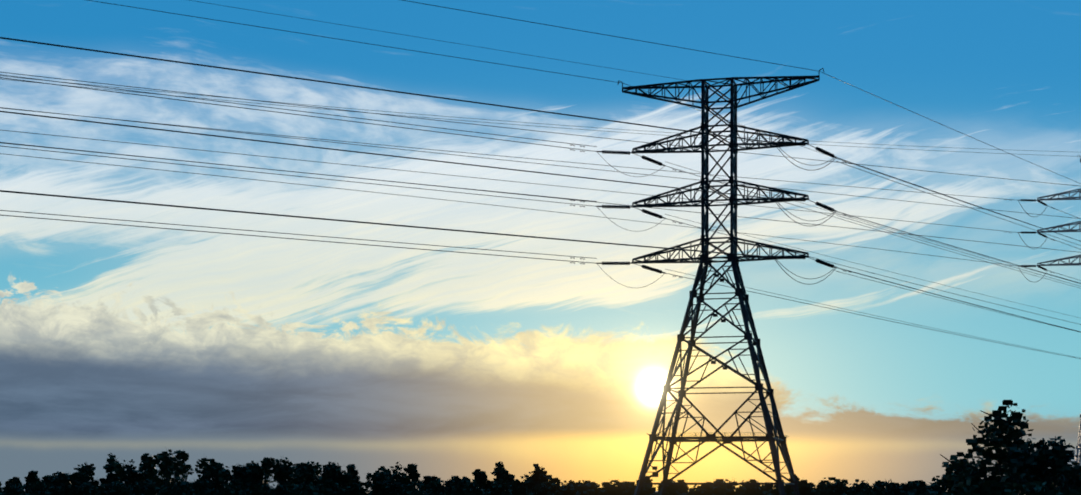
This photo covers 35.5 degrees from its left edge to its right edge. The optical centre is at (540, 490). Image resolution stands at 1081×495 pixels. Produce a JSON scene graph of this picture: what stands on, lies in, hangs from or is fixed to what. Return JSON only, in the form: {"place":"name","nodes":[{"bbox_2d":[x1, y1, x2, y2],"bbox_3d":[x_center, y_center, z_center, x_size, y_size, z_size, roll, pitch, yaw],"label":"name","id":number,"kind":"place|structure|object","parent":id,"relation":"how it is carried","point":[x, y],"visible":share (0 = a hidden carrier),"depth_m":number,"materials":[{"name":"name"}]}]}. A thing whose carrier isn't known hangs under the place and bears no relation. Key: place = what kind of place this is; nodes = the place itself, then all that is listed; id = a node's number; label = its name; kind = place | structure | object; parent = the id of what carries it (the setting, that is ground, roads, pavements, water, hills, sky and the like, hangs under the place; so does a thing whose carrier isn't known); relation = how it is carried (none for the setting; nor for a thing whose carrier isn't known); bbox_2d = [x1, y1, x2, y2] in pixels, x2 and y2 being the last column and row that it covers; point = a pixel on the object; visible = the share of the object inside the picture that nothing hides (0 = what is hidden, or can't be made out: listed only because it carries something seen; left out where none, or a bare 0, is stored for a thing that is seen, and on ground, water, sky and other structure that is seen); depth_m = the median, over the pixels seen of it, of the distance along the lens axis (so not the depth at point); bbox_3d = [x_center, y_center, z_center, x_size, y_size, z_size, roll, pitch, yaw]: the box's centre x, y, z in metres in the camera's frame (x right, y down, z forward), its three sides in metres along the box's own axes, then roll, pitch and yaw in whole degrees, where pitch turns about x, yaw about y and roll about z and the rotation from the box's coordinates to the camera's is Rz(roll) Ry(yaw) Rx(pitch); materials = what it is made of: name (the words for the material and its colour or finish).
{"place":"outdoors","nodes":[
{"label":"outdoors","id":0,"kind":"place"},
{"bbox_2d":[0,490,844,494],"bbox_3d":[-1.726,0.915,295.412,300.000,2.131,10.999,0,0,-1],"label":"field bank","id":1,"kind":"structure","parent":0,"point":[243,491],"depth_m":292.98,"materials":[{"name":"black"}]},
{"bbox_2d":[0,0,1080,490],"label":"sky","id":2,"kind":"structure","parent":0,"point":[128,343],"materials":[{"name":"blue"}]},
{"label":"ground","id":3,"kind":"structure","parent":0,"visible":0},
{"bbox_2d":[0,400,1080,494],"bbox_3d":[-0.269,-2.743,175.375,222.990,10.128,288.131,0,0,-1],"label":"tree","id":4,"kind":"object","parent":3,"relation":"on","point":[1038,469],"depth_m":282.02,"materials":[{"name":"black plant"}]},
{"bbox_2d":[618,68,823,494],"bbox_3d":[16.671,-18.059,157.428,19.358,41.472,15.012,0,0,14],"label":"transmission tower","id":5,"kind":"structure","parent":3,"relation":"on","point":[772,436],"depth_m":156.68,"materials":[{"name":"metal"}]},
{"bbox_2d":[0,0,1080,358],"bbox_3d":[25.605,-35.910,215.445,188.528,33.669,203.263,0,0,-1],"label":"conductors","id":6,"kind":"object","parent":5,"relation":"attached to","point":[840,214],"visible":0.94,"depth_m":154.85,"materials":[{"name":"grey metal"}]},
{"bbox_2d":[597,141,1047,273],"bbox_3d":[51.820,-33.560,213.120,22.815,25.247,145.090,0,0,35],"label":"insulators","id":7,"kind":"object","parent":5,"relation":"attached to","point":[779,199],"visible":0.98,"depth_m":158.34,"materials":[{"name":"grey ceramic"}]},
{"bbox_2d":[1037,155,1080,465],"bbox_3d":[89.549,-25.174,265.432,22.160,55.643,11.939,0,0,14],"label":"transmission tower","id":8,"kind":"structure","parent":3,"relation":"on","point":[1078,447],"depth_m":267.37,"materials":[{"name":"metal"}]}
]}

